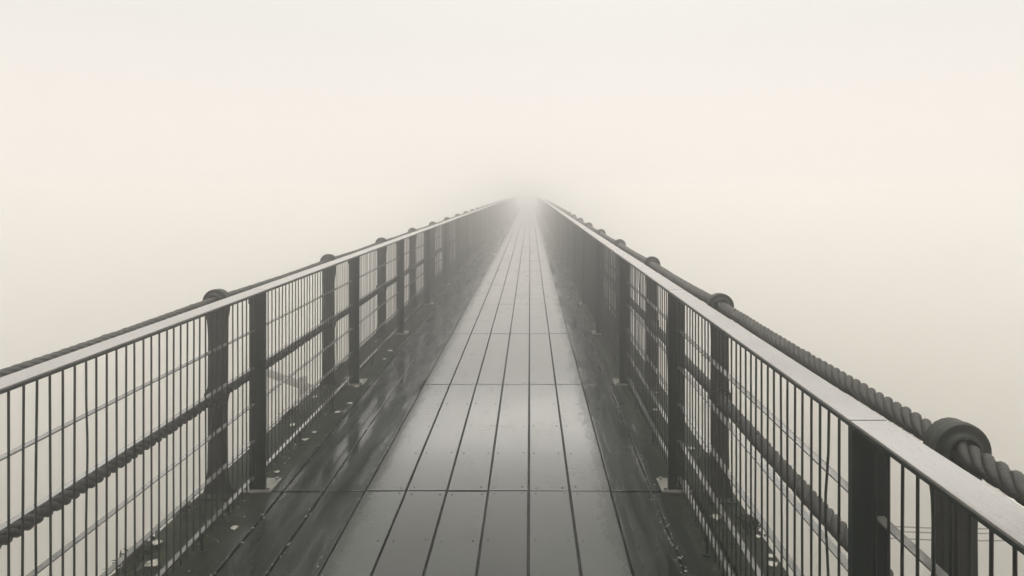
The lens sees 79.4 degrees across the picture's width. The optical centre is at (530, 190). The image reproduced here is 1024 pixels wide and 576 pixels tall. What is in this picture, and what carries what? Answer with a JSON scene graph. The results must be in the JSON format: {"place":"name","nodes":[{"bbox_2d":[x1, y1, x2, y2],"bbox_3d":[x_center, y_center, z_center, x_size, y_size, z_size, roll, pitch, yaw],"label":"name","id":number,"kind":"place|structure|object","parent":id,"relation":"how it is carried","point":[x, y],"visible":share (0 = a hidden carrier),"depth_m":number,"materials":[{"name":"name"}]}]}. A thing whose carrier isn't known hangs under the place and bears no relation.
{"place":"outdoors","nodes":[
{"label":"outdoors","id":0,"kind":"place"},
{"bbox_2d":[0,231,1023,575],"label":"water","id":1,"kind":"structure","parent":0,"point":[926,325],"depth_m":86.10,"materials":[{"name":"grey liquid"}]},
{"bbox_2d":[266,369,314,432],"bbox_3d":[-5.589,12.380,13.997,2.138,16.520,0.210,0,0,35],"label":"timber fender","id":2,"kind":"object","parent":1,"relation":"in","point":[288,384],"visible":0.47,"depth_m":13.70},
{"bbox_2d":[476,216,611,575],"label":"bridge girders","id":3,"kind":"object","parent":1,"relation":"in","point":[528,546],"depth_m":3.61,"materials":[{"name":"black metal"}]},
{"bbox_2d":[114,206,788,575],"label":"boardwalk margin","id":4,"kind":"object","parent":3,"relation":"on","point":[336,474],"visible":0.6,"depth_m":3.64,"materials":[{"name":"grey wood"}]},
{"bbox_2d":[101,530,164,575],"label":"moss tuft","id":5,"kind":"object","parent":4,"relation":"on","point":[130,558],"visible":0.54,"depth_m":2.74,"materials":[{"name":"grey plant"}]},
{"bbox_2d":[144,559,157,566],"bbox_3d":[-1.662,1.633,2.702,0.066,0.009,0.055,0,0,-13],"label":"fallen leaf","id":6,"kind":"object","parent":4,"relation":"on","point":[155,562],"visible":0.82,"depth_m":2.70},
{"bbox_2d":[153,539,163,545],"bbox_3d":[-1.735,1.631,2.846,0.052,0.015,0.055,0,0,20],"label":"fallen leaf","id":7,"kind":"object","parent":4,"relation":"on","point":[156,541],"visible":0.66,"depth_m":2.86,"materials":[{"name":"beige plant"}]},
{"bbox_2d":[172,498,198,517],"bbox_3d":[-1.768,1.624,3.168,0.131,0.032,0.200,0,0,0],"label":"moss tuft","id":8,"kind":"object","parent":4,"relation":"on","point":[190,506],"visible":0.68,"depth_m":3.16,"materials":[{"name":"grey plant"}]},
{"bbox_2d":[197,289,236,499],"bbox_3d":[-1.692,1.084,3.335,0.150,1.111,0.140,0,0,0],"label":"cable post","id":9,"kind":"object","parent":4,"relation":"on","point":[220,294],"visible":0.45,"depth_m":3.31,"materials":[{"name":"metal"}]},
{"bbox_2d":[0,196,516,575],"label":"bridge railing","id":10,"kind":"object","parent":4,"relation":"on","point":[478,226],"visible":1,"depth_m":3.21,"materials":[{"name":"grey metal"}]},
{"bbox_2d":[280,406,305,421],"bbox_3d":[-1.752,1.616,4.510,0.196,0.048,0.339,0,0,0],"label":"moss tuft","id":11,"kind":"object","parent":4,"relation":"on","point":[293,412],"visible":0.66,"depth_m":4.50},
{"bbox_2d":[318,254,339,388],"bbox_3d":[-1.692,1.084,5.180,0.150,1.111,0.140,0,0,0],"label":"cable post","id":12,"kind":"object","parent":4,"relation":"on","point":[331,257],"visible":0.38,"depth_m":5.16,"materials":[{"name":"metal"}]},
{"bbox_2d":[337,360,348,370],"bbox_3d":[-1.740,1.617,5.753,0.204,0.045,0.289,0,0,25],"label":"moss tuft","id":13,"kind":"object","parent":4,"relation":"on","point":[340,367],"visible":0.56,"depth_m":5.71,"materials":[{"name":"grey plant"}]},
{"bbox_2d":[375,237,387,335],"bbox_3d":[-1.692,1.084,7.025,0.150,1.111,0.140,0,0,0],"label":"cable post","id":14,"kind":"object","parent":4,"relation":"on","point":[380,293],"visible":0.41,"depth_m":7.00,"materials":[{"name":"metal"}]},
{"bbox_2d":[406,228,416,305],"bbox_3d":[-1.692,1.084,8.870,0.150,1.111,0.140,0,0,0],"label":"cable post","id":15,"kind":"object","parent":4,"relation":"on","point":[412,229],"visible":0.29,"depth_m":8.85,"materials":[{"name":"metal"}]},
{"bbox_2d":[0,235,462,548],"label":"rope cable","id":16,"kind":"object","parent":15,"relation":"attached to","point":[42,513],"visible":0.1,"depth_m":2.51,"materials":[{"name":"grey fabric"}]},
{"bbox_2d":[429,221,435,285],"bbox_3d":[-1.692,1.084,10.715,0.150,1.111,0.140,0,0,0],"label":"cable post","id":17,"kind":"object","parent":4,"relation":"on","point":[433,222],"visible":0.14,"depth_m":10.69,"materials":[{"name":"metal"}]},
{"bbox_2d":[188,309,730,575],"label":"leaf crumbs","id":18,"kind":"object","parent":4,"relation":"on","point":[390,459],"visible":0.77,"depth_m":3.43,"materials":[{"name":"grey plant"}]},
{"bbox_2d":[596,229,605,237],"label":"cable post","id":19,"kind":"object","parent":4,"relation":"on","point":[600,230],"visible":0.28,"depth_m":8.79,"materials":[{"name":"metal"}]},
{"bbox_2d":[614,239,625,334],"bbox_3d":[1.012,1.091,6.980,0.150,1.096,0.140,0,0,0],"label":"cable post","id":20,"kind":"object","parent":4,"relation":"on","point":[617,241],"visible":0.25,"depth_m":6.96,"materials":[{"name":"metal"}]},
{"bbox_2d":[644,256,661,389],"bbox_3d":[1.012,1.091,5.135,0.150,1.096,0.140,0,0,0],"label":"cable post","id":21,"kind":"object","parent":4,"relation":"on","point":[647,260],"visible":0.38,"depth_m":5.11,"materials":[{"name":"metal"}]},
{"bbox_2d":[696,452,709,469],"bbox_3d":[1.078,1.621,3.712,0.156,0.039,0.271,0,0,0],"label":"moss tuft","id":22,"kind":"object","parent":4,"relation":"on","point":[706,459],"visible":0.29,"depth_m":3.73,"materials":[{"name":"grey plant"}]},
{"bbox_2d":[703,293,737,504],"bbox_3d":[1.012,1.091,3.290,0.150,1.096,0.140,0,0,0],"label":"cable post","id":23,"kind":"object","parent":4,"relation":"on","point":[714,300],"visible":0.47,"depth_m":3.27,"materials":[{"name":"metal"}]},
{"bbox_2d":[733,512,765,536],"bbox_3d":[1.081,1.621,3.018,0.151,0.037,0.231,0,0,0],"label":"moss tuft","id":24,"kind":"object","parent":4,"relation":"on","point":[748,522],"visible":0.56,"depth_m":3.00,"materials":[{"name":"grey plant"}]},
{"bbox_2d":[769,561,777,566],"bbox_3d":[1.061,1.635,2.697,0.041,0.007,0.051,0,0,32],"label":"fallen leaf","id":25,"kind":"object","parent":4,"relation":"on","point":[771,563],"visible":0.59,"depth_m":2.70,"materials":[{"name":"beige plant"}]},
{"bbox_2d":[537,196,1023,575],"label":"bridge railing","id":26,"kind":"object","parent":4,"relation":"on","point":[876,441],"visible":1,"depth_m":2.22,"materials":[{"name":"grey metal"}]},
{"bbox_2d":[923,417,991,575],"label":"cable post","id":27,"kind":"object","parent":4,"relation":"on","point":[943,436],"visible":0.53,"depth_m":1.45,"materials":[{"name":"metal"}]},
{"bbox_2d":[320,206,631,575],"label":"boardwalk","id":28,"kind":"structure","parent":3,"relation":"on","point":[420,509],"depth_m":3.70,"materials":[{"name":"grey wood"}]},
{"bbox_2d":[890,496,1023,540],"bbox_3d":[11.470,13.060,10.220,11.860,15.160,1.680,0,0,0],"label":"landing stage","id":29,"kind":"object","parent":1,"relation":"in","point":[1012,499],"visible":0.22,"depth_m":10.36,"materials":[{"name":"grey"}]},
{"bbox_2d":[0,0,1023,230],"label":"sky","id":30,"kind":"structure","parent":0,"point":[116,115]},
{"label":"cable post","id":31,"kind":"object","parent":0,"visible":0},
{"bbox_2d":[551,203,1023,505],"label":"rope cable","id":32,"kind":"object","parent":31,"relation":"attached to","point":[999,475],"visible":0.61,"depth_m":1.83,"materials":[{"name":"grey fabric"}]},
{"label":"cable post","id":33,"kind":"object","parent":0,"visible":0},
{"bbox_2d":[609,274,893,575],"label":"rope cable","id":34,"kind":"object","parent":33,"relation":"attached to","point":[832,523],"visible":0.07,"depth_m":2.40,"materials":[{"name":"grey fabric"}]},
{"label":"cable post","id":35,"kind":"object","parent":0,"visible":0},
{"bbox_2d":[0,199,505,377],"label":"rope cable","id":36,"kind":"object","parent":35,"relation":"attached to","point":[33,362],"visible":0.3,"depth_m":2.76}
]}

